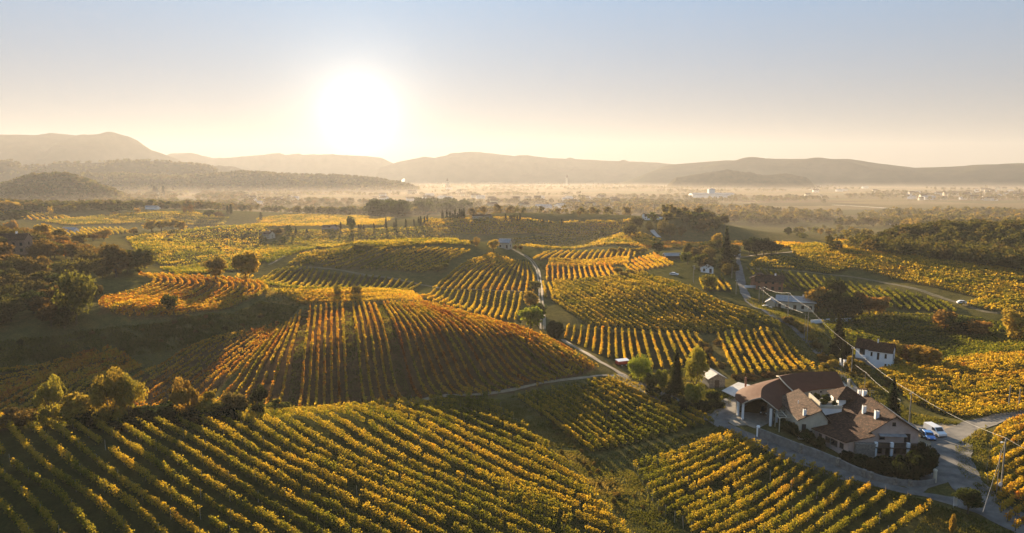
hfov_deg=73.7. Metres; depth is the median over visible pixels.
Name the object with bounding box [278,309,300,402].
vine row
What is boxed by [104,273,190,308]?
vine row
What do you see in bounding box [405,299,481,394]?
vine row
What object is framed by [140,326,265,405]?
vine row
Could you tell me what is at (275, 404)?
shrub
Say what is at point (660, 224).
round tree
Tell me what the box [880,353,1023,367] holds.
vine row
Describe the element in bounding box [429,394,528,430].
vine row
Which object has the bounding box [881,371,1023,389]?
vine row
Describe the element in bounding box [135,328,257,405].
vine row
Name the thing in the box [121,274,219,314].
vine row
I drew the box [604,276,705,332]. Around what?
vine row
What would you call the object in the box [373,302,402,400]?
vine row
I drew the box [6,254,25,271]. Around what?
round tree
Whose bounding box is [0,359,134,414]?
vine row
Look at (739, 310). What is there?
vine row
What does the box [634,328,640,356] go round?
vine row
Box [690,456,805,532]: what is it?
vine row
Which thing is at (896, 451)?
window
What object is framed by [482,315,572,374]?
vine row
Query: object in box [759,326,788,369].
vine row
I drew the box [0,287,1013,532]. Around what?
grass
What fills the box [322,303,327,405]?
vine row
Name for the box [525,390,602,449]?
vine row
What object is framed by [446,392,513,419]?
vine row
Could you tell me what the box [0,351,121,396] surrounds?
vine row
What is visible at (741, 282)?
road
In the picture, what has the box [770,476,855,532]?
vine row
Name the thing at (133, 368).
vine row
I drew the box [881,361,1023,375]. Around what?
vine row
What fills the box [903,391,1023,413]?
vine row
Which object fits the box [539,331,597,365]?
vine row
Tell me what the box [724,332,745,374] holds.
vine row
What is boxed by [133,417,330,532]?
vine row
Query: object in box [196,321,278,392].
vine row
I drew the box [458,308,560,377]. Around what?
vine row
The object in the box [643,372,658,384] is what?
shrub
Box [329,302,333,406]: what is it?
vine row
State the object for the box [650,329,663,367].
vine row
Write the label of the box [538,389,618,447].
vine row
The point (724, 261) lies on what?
round tree
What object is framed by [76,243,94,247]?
round tree
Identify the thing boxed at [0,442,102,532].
vine row
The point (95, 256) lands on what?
round tree
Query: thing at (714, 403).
shrub
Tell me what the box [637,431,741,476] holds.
vine row
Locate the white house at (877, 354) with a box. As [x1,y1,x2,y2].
[855,338,895,368]
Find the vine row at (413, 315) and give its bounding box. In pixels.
[397,300,462,395]
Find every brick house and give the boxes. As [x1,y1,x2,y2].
[0,231,33,254]
[749,272,784,291]
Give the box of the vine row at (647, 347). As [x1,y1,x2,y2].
[641,329,653,368]
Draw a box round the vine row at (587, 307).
[553,285,616,327]
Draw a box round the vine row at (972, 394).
[901,382,1023,400]
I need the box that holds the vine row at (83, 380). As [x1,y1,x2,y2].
[32,360,135,410]
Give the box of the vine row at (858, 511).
[820,486,885,532]
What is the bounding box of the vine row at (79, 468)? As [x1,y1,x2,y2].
[24,419,168,532]
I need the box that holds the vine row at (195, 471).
[117,420,299,532]
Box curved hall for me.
[735,372,852,425]
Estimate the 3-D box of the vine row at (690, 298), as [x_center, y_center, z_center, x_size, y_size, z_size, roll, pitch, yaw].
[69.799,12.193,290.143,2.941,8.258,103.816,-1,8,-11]
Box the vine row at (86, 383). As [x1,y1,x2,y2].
[54,362,137,405]
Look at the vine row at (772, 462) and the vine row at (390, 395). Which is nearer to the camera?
the vine row at (772, 462)
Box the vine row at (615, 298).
[573,277,666,330]
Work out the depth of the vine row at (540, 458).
147.32 m
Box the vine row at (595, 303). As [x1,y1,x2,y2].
[554,279,633,328]
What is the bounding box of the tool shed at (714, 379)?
[699,368,727,387]
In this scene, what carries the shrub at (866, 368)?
on the ground at (28, 323)
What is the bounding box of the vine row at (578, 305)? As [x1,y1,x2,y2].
[552,288,607,326]
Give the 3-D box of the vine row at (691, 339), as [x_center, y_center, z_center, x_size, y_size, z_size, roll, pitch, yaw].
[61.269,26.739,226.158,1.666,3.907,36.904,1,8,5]
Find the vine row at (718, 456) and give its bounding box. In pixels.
[646,438,754,491]
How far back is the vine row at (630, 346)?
228.30 m
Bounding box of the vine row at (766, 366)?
[745,329,769,370]
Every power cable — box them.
[766,288,1004,437]
[983,439,1005,510]
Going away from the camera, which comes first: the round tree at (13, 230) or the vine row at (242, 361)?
the vine row at (242, 361)
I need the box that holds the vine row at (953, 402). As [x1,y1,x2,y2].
[903,388,1023,409]
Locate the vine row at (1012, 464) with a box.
[984,455,1023,481]
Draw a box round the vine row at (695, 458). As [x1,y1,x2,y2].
[642,433,747,482]
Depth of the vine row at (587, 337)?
237.86 m
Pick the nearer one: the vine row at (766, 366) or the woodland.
the vine row at (766, 366)
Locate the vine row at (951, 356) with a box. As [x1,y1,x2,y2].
[881,350,1023,367]
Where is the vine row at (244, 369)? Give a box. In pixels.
[216,328,276,400]
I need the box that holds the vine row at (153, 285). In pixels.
[100,272,162,299]
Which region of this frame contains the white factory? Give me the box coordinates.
[689,188,733,197]
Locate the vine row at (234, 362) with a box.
[200,323,279,395]
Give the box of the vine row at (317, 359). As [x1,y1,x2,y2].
[314,304,321,406]
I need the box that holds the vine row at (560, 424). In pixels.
[517,393,593,453]
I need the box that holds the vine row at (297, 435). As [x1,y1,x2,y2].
[244,410,502,532]
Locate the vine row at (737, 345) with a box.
[731,329,753,372]
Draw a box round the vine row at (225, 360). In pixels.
[157,321,277,404]
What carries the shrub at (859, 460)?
on the ground at (28, 323)
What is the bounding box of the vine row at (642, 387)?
[613,373,713,422]
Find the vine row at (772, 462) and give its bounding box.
[674,450,786,522]
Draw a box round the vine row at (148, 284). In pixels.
[105,271,156,295]
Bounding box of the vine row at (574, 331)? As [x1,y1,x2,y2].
[571,325,575,340]
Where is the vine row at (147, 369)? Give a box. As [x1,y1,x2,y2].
[102,334,221,400]
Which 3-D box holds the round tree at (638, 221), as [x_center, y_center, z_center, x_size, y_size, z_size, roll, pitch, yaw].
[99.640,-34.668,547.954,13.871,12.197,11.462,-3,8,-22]
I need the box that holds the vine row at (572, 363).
[498,320,583,373]
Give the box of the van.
[923,422,946,436]
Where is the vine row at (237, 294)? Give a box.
[153,276,247,315]
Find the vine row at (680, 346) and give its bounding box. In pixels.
[673,330,688,359]
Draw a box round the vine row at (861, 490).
[802,480,870,532]
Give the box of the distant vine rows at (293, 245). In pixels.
[0,210,1023,365]
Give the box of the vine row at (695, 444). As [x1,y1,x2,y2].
[633,428,734,469]
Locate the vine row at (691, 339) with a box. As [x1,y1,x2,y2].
[687,330,706,360]
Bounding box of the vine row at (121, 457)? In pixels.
[58,416,238,532]
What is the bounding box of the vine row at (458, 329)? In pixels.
[416,301,509,389]
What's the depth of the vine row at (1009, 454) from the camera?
135.48 m
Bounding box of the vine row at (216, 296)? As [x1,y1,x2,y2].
[136,275,233,315]
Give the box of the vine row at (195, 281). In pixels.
[108,273,198,307]
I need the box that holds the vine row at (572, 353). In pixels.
[527,329,593,368]
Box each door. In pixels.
[715,380,718,387]
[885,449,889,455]
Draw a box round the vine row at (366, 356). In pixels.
[357,302,377,402]
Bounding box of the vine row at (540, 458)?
[386,397,588,484]
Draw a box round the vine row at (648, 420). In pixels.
[579,382,667,434]
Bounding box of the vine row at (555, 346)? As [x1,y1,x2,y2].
[511,323,585,366]
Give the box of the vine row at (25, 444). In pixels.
[0,412,134,532]
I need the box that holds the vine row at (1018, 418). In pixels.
[993,413,1023,436]
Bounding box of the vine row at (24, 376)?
[0,350,103,383]
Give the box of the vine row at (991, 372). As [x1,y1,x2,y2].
[877,367,1023,378]
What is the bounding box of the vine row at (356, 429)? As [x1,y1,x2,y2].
[296,405,585,532]
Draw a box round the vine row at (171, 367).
[111,331,236,402]
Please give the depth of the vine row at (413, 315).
199.46 m
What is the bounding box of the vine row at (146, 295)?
[98,273,183,304]
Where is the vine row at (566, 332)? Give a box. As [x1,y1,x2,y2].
[564,323,569,338]
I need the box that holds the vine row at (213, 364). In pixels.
[149,323,271,405]
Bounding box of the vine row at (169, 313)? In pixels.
[167,278,260,316]
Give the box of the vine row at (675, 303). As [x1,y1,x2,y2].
[616,273,719,331]
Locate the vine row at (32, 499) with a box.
[0,464,65,532]
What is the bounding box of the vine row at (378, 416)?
[333,402,634,532]
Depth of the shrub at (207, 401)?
147.76 m
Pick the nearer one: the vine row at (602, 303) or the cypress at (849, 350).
the cypress at (849, 350)
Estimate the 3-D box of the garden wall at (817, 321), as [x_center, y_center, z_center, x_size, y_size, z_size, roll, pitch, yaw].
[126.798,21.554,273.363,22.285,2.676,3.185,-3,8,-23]
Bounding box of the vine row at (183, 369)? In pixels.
[133,331,247,402]
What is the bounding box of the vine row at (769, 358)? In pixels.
[753,328,778,370]
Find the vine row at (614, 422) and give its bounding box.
[558,385,641,442]
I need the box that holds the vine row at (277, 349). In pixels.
[250,317,291,406]
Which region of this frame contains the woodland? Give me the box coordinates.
[0,158,1023,272]
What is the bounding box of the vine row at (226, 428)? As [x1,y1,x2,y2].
[196,414,421,532]
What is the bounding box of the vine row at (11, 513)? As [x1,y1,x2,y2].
[0,497,33,532]
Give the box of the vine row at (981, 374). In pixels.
[875,368,1023,381]
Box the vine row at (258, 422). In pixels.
[234,408,471,532]
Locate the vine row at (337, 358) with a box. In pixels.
[335,302,341,405]
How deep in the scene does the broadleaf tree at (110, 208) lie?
735.43 m
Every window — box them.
[831,438,837,446]
[859,349,864,354]
[894,449,899,453]
[904,434,910,442]
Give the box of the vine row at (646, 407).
[593,377,686,430]
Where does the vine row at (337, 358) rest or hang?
on the ground at (28, 323)
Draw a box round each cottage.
[498,238,512,249]
[699,264,714,273]
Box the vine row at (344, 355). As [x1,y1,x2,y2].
[341,302,349,403]
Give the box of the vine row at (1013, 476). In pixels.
[989,466,1023,493]
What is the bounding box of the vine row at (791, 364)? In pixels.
[766,327,796,368]
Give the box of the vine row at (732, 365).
[716,331,737,373]
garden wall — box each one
[744,285,755,287]
[756,425,937,486]
[810,318,851,322]
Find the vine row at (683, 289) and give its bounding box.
[640,270,746,327]
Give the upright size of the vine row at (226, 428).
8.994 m
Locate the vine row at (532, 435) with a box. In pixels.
[411,395,550,447]
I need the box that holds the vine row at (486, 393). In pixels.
[482,390,489,399]
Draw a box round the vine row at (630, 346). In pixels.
[627,328,633,358]
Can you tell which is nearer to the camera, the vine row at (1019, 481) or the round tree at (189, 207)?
the vine row at (1019, 481)
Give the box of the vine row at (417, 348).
[390,299,441,395]
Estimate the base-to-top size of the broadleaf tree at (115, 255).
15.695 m
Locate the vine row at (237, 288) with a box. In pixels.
[144,276,240,315]
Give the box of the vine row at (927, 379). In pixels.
[879,371,1023,383]
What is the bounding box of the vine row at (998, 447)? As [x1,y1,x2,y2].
[988,431,1023,458]
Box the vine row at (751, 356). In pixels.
[739,330,761,373]
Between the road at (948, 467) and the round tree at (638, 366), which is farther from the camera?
the round tree at (638, 366)
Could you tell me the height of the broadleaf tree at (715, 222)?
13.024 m
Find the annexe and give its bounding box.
[145,206,159,209]
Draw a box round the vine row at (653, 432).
[572,383,658,437]
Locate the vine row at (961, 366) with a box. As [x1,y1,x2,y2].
[878,356,1023,372]
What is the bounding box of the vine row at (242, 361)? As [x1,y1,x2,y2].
[213,326,279,392]
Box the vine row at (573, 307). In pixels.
[553,292,599,325]
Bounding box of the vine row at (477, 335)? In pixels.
[424,300,523,384]
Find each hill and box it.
[0,161,218,181]
[14,177,101,200]
[86,174,423,192]
[215,165,242,171]
[665,169,814,188]
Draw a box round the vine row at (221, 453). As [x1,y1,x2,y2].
[151,416,361,532]
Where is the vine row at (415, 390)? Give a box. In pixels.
[383,301,421,398]
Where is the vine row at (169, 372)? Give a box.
[137,330,243,393]
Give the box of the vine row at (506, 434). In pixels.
[398,396,571,469]
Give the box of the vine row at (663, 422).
[586,379,676,431]
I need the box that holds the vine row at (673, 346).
[666,330,683,367]
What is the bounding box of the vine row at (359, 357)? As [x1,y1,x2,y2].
[352,302,367,405]
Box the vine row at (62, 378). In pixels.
[0,354,129,411]
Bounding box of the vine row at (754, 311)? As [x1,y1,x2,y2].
[689,285,781,326]
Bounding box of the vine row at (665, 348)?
[658,329,672,366]
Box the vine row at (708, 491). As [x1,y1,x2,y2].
[664,446,778,514]
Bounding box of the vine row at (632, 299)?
[584,277,682,330]
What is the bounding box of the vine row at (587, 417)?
[546,387,626,444]
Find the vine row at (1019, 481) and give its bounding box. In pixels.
[994,475,1023,502]
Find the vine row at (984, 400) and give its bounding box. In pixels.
[897,385,1023,405]
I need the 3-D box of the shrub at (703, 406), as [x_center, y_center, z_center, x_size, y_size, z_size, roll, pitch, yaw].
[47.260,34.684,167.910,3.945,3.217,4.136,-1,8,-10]
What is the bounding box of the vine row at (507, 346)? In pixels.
[443,303,550,380]
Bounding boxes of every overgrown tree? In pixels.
[32,374,66,424]
[87,366,129,424]
[112,372,148,420]
[169,376,199,416]
[249,383,267,413]
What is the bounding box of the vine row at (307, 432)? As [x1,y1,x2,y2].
[262,407,525,532]
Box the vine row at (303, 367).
[298,304,310,406]
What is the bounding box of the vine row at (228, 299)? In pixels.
[160,277,253,316]
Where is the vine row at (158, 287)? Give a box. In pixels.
[99,273,168,299]
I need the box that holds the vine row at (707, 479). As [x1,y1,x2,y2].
[656,444,768,507]
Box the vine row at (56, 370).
[0,349,118,393]
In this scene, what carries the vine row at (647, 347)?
on the ground at (28, 323)
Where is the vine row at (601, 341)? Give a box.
[599,326,604,355]
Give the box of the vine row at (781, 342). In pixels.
[772,328,806,368]
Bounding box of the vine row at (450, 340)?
[409,301,490,393]
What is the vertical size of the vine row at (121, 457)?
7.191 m
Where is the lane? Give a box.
[650,230,659,236]
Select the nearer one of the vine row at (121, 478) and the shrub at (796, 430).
the vine row at (121, 478)
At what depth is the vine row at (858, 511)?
117.46 m
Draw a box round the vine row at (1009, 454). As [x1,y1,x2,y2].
[986,442,1023,470]
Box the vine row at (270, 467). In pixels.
[176,413,389,532]
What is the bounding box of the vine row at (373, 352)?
[362,302,385,402]
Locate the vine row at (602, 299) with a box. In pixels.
[561,278,650,328]
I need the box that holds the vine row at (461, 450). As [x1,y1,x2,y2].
[349,401,626,527]
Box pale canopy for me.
[722,382,748,396]
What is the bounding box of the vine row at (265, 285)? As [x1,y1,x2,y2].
[175,279,268,316]
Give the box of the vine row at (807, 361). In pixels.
[780,327,815,368]
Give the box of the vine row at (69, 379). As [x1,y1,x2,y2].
[0,357,131,414]
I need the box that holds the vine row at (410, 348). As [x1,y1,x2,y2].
[386,300,431,399]
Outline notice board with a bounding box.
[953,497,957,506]
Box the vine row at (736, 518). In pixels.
[701,461,816,532]
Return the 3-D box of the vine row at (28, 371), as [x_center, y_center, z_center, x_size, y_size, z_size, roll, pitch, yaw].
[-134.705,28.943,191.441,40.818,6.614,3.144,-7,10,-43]
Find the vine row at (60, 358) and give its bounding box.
[0,344,108,372]
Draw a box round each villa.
[472,214,491,218]
[764,294,816,311]
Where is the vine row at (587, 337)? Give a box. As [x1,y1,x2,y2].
[584,325,589,348]
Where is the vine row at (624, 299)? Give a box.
[579,278,674,329]
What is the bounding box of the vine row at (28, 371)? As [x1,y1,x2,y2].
[0,346,111,379]
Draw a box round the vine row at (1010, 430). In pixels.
[988,422,1023,446]
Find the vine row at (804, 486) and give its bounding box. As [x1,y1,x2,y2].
[720,466,824,532]
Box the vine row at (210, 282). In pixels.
[115,273,212,313]
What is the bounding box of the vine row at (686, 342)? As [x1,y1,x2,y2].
[679,330,692,354]
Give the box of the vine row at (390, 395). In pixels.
[368,302,393,402]
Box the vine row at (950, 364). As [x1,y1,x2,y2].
[883,356,1023,370]
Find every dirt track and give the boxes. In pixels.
[290,267,525,291]
[351,374,606,408]
[513,249,545,328]
[516,251,541,328]
[561,339,629,377]
[744,250,798,256]
[747,268,1020,313]
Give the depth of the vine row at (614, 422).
169.47 m
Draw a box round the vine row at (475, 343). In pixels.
[419,300,520,388]
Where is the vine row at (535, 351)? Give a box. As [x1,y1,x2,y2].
[474,312,567,375]
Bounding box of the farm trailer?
[615,358,628,366]
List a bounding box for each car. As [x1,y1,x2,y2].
[917,427,926,437]
[922,429,935,440]
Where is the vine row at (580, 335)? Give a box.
[577,324,582,343]
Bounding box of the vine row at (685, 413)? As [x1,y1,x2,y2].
[606,374,704,424]
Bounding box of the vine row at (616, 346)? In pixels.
[614,328,618,358]
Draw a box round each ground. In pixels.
[0,183,1023,532]
[918,423,955,445]
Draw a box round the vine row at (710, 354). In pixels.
[694,332,717,366]
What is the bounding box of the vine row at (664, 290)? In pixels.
[626,274,726,331]
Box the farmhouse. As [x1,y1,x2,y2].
[774,386,927,457]
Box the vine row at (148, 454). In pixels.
[91,418,273,532]
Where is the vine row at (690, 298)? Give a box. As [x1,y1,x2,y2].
[634,270,740,329]
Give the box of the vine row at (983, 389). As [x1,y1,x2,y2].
[888,377,1023,395]
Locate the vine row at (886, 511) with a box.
[851,492,910,532]
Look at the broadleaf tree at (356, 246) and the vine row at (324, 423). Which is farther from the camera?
the broadleaf tree at (356, 246)
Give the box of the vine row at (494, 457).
[367,401,612,515]
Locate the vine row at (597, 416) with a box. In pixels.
[551,386,633,444]
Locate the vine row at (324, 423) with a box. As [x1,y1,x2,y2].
[277,406,551,532]
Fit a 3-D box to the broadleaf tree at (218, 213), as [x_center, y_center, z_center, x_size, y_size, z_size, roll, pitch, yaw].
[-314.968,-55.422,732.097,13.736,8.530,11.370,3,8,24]
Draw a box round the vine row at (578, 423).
[531,389,608,448]
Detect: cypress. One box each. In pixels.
[839,341,848,360]
[848,344,851,355]
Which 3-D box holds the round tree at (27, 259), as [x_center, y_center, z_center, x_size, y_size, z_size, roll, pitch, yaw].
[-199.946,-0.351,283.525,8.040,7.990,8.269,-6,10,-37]
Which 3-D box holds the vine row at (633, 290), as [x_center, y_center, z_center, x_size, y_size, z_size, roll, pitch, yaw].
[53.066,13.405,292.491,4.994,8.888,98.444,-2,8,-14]
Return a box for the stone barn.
[262,231,274,238]
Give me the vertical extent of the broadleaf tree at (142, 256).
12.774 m
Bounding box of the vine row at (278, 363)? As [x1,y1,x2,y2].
[264,312,296,403]
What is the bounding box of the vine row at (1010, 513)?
[1004,501,1023,522]
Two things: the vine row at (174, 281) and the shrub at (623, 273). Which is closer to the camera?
the vine row at (174, 281)
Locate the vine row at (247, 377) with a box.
[233,324,282,393]
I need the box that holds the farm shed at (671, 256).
[662,253,680,259]
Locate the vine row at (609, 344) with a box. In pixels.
[607,327,610,356]
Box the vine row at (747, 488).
[683,454,795,527]
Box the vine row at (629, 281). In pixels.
[609,274,713,332]
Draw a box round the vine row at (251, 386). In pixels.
[245,321,286,398]
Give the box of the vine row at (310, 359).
[306,305,316,406]
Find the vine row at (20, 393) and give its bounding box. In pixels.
[0,351,126,407]
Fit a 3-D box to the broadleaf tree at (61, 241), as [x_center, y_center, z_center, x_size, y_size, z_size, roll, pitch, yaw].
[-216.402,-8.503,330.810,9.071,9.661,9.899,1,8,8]
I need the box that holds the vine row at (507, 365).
[427,300,538,385]
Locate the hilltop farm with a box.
[642,213,662,219]
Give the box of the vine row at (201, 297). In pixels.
[128,275,227,315]
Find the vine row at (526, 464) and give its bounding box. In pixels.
[372,398,598,498]
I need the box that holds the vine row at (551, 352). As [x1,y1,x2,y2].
[489,316,578,373]
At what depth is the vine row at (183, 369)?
194.49 m
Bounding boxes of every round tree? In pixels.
[0,270,10,286]
[0,284,26,300]
[0,296,27,321]
[2,273,28,285]
[6,228,21,232]
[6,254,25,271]
[14,227,30,232]
[18,290,50,313]
[19,256,35,268]
[19,259,37,273]
[20,279,45,292]
[25,244,40,258]
[29,261,50,273]
[29,271,46,287]
[31,233,46,244]
[32,238,52,257]
[34,302,67,326]
[41,231,54,240]
[44,241,65,258]
[44,273,65,283]
[44,280,60,289]
[47,206,53,214]
[47,259,73,274]
[48,285,60,301]
[50,269,97,323]
[51,309,76,328]
[59,300,80,313]
[71,251,92,262]
[71,258,98,275]
[73,246,95,256]
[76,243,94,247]
[78,244,97,252]
[90,253,103,267]
[90,258,112,277]
[94,284,102,299]
[126,205,133,211]
[159,294,177,309]
[185,204,194,212]
[284,225,291,231]
[333,285,341,293]
[346,216,355,230]
[350,285,361,293]
[473,237,479,245]
[622,223,639,235]
[627,353,652,380]
[628,216,643,227]
[645,221,653,230]
[647,212,659,222]
[656,220,667,233]
[661,204,672,213]
[679,251,693,263]
[680,211,694,222]
[698,257,716,268]
[700,248,714,257]
[700,274,718,291]
[704,242,717,247]
[720,259,731,267]
[721,263,733,274]
[797,226,803,232]
[798,232,807,237]
[830,292,855,317]
[840,230,851,238]
[844,296,864,317]
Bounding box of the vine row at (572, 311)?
[551,296,590,325]
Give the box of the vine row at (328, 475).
[218,413,446,532]
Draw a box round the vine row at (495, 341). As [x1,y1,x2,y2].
[435,302,543,382]
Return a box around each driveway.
[703,396,748,422]
[729,412,778,428]
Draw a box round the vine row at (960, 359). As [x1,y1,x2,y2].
[891,351,1023,367]
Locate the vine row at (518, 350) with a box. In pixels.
[451,306,555,379]
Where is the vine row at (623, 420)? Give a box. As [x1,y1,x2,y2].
[564,384,648,440]
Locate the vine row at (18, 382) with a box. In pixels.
[0,348,117,390]
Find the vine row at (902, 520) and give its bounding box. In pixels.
[881,498,932,532]
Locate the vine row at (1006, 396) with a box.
[896,381,1022,402]
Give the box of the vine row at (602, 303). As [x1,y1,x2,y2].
[555,278,642,328]
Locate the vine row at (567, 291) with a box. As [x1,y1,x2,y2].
[554,283,624,328]
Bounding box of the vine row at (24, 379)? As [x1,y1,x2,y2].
[0,347,114,386]
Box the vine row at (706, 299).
[656,276,758,326]
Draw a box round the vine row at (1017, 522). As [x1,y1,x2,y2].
[1011,514,1023,532]
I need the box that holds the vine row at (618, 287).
[591,277,691,332]
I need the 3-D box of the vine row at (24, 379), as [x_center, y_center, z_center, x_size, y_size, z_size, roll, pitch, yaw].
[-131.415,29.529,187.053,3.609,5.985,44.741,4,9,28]
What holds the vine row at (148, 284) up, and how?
on the ground at (28, 323)
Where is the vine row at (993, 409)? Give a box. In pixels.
[906,392,1023,417]
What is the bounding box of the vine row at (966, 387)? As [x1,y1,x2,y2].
[884,374,1023,391]
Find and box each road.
[607,373,1023,532]
[735,254,922,427]
[905,435,947,491]
[930,410,1023,520]
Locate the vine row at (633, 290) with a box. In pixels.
[598,276,698,330]
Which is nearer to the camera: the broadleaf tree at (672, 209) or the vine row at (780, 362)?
the vine row at (780, 362)
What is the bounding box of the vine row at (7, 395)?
[0,351,124,401]
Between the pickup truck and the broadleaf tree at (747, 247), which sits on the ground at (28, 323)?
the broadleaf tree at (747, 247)
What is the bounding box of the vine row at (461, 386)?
[401,299,472,394]
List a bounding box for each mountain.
[0,132,182,166]
[167,153,392,175]
[365,152,672,182]
[613,157,1023,187]
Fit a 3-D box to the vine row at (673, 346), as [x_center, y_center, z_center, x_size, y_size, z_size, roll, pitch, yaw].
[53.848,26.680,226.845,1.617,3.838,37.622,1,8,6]
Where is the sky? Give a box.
[0,0,1023,167]
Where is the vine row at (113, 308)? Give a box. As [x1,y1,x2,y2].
[110,274,205,312]
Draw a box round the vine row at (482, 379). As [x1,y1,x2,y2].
[412,300,500,391]
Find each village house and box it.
[379,196,388,199]
[406,197,413,200]
[476,195,484,198]
[486,202,498,206]
[518,202,530,206]
[535,204,551,209]
[554,203,564,208]
[921,195,935,199]
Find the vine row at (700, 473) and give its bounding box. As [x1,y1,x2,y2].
[651,439,761,500]
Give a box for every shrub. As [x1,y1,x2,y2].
[0,406,38,427]
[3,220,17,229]
[57,391,95,420]
[71,406,113,428]
[103,405,159,430]
[132,401,180,423]
[162,407,207,424]
[189,391,224,416]
[194,404,244,423]
[219,392,248,411]
[265,398,290,413]
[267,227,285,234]
[546,320,564,338]
[609,248,617,252]
[613,267,621,272]
[613,492,620,496]
[619,271,629,275]
[629,248,641,252]
[639,246,648,252]
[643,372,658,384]
[645,384,661,395]
[654,369,667,386]
[659,393,676,403]
[678,399,692,410]
[684,383,705,402]
[696,400,712,412]
[698,340,709,348]
[704,347,712,355]
[705,391,721,398]
[707,398,724,407]
[712,338,723,344]
[717,361,726,367]
[731,374,747,379]
[746,373,761,380]
[760,371,776,377]
[774,370,791,375]
[778,418,787,429]
[781,316,794,322]
[783,421,795,434]
[790,319,801,325]
[792,369,809,372]
[793,424,803,437]
[798,325,810,331]
[799,429,815,442]
[809,339,823,348]
[811,436,825,448]
[813,393,820,399]
[815,363,835,371]
[816,352,829,360]
[818,363,833,368]
[820,399,827,404]
[821,394,831,400]
[827,359,839,366]
[838,450,853,462]
[846,355,863,371]
[848,453,867,468]
[849,371,856,376]
[858,361,871,372]
[865,381,873,387]
[865,455,881,473]
[877,455,899,477]
[888,455,914,479]
[904,450,926,480]
[910,441,936,454]
[918,449,938,476]
[949,513,956,532]
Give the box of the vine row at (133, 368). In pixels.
[0,363,141,428]
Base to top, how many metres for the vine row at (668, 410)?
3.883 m
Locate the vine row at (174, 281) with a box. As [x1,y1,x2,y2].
[98,272,176,301]
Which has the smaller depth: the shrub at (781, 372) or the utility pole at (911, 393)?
the utility pole at (911, 393)
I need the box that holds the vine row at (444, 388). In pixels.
[394,300,451,396]
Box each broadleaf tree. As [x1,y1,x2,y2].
[0,200,23,209]
[0,210,29,221]
[0,237,7,244]
[0,242,15,254]
[0,253,16,260]
[0,260,15,270]
[0,267,18,284]
[0,277,6,286]
[0,293,12,307]
[11,203,23,209]
[13,282,24,291]
[27,271,49,280]
[28,296,50,311]
[33,223,51,232]
[34,233,49,242]
[34,255,53,270]
[36,289,52,302]
[39,242,58,259]
[49,228,67,238]
[52,235,70,241]
[56,239,75,257]
[62,242,80,260]
[70,234,87,242]
[87,233,101,240]
[95,229,111,239]
[98,242,133,276]
[107,205,114,210]
[114,206,125,210]
[126,227,137,235]
[126,247,160,274]
[141,219,157,231]
[156,219,171,230]
[165,219,182,229]
[174,221,187,229]
[200,256,228,279]
[202,210,214,217]
[212,211,224,216]
[230,249,262,281]
[352,244,361,248]
[362,244,374,247]
[442,263,448,268]
[487,239,499,250]
[516,306,544,329]
[523,290,539,306]
[529,280,540,291]
[530,302,547,325]
[598,230,606,236]
[651,241,664,253]
[661,211,675,222]
[667,206,676,216]
[676,211,682,216]
[682,242,692,251]
[684,345,709,384]
[690,247,700,255]
[691,253,709,264]
[693,212,704,223]
[694,206,702,212]
[697,245,710,251]
[701,211,709,218]
[709,216,720,231]
[710,233,722,240]
[715,239,722,250]
[719,214,729,227]
[730,244,740,250]
[730,247,741,261]
[732,262,739,273]
[742,239,751,254]
[748,237,762,255]
[756,238,771,255]
[763,240,777,254]
[774,243,784,252]
[783,227,792,233]
[804,286,827,310]
[811,226,818,232]
[817,290,840,312]
[822,277,848,307]
[852,291,869,315]
[862,295,879,314]
[865,230,874,234]
[871,296,891,313]
[887,340,908,359]
[893,355,901,364]
[897,344,914,361]
[907,344,929,364]
[917,347,946,364]
[931,309,958,329]
[944,316,976,335]
[951,487,984,513]
[954,316,984,334]
[963,319,993,334]
[1000,309,1023,339]
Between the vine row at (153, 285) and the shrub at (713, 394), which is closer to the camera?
the shrub at (713, 394)
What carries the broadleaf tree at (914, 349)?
on the ground at (28, 323)
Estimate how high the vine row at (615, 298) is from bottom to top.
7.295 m
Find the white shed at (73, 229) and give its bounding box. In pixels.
[62,227,78,232]
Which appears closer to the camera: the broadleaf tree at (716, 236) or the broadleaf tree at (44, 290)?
the broadleaf tree at (44, 290)
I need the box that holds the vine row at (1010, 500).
[998,486,1023,511]
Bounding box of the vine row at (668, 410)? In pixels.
[600,378,694,428]
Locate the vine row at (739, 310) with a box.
[672,280,769,327]
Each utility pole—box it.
[908,392,912,422]
[996,449,1000,491]
[1000,438,1006,491]
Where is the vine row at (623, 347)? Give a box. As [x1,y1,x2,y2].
[621,328,626,361]
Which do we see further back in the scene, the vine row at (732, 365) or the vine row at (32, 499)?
the vine row at (732, 365)
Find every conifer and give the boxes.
[665,346,685,396]
[717,226,734,268]
[828,310,844,354]
[885,376,901,416]
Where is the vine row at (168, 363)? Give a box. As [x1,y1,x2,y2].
[100,332,230,406]
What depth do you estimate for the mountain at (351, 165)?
5419.02 m
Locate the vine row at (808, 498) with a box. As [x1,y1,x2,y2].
[743,470,840,532]
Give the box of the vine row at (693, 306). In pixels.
[628,272,732,330]
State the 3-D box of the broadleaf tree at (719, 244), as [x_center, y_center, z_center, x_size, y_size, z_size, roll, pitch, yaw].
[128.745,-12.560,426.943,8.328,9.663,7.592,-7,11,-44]
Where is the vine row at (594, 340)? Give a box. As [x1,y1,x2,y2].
[592,326,596,350]
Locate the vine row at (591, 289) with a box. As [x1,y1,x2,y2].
[567,278,659,330]
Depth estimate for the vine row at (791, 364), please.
218.12 m
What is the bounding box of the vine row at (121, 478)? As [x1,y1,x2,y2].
[37,415,208,532]
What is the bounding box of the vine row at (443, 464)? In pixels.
[317,403,604,532]

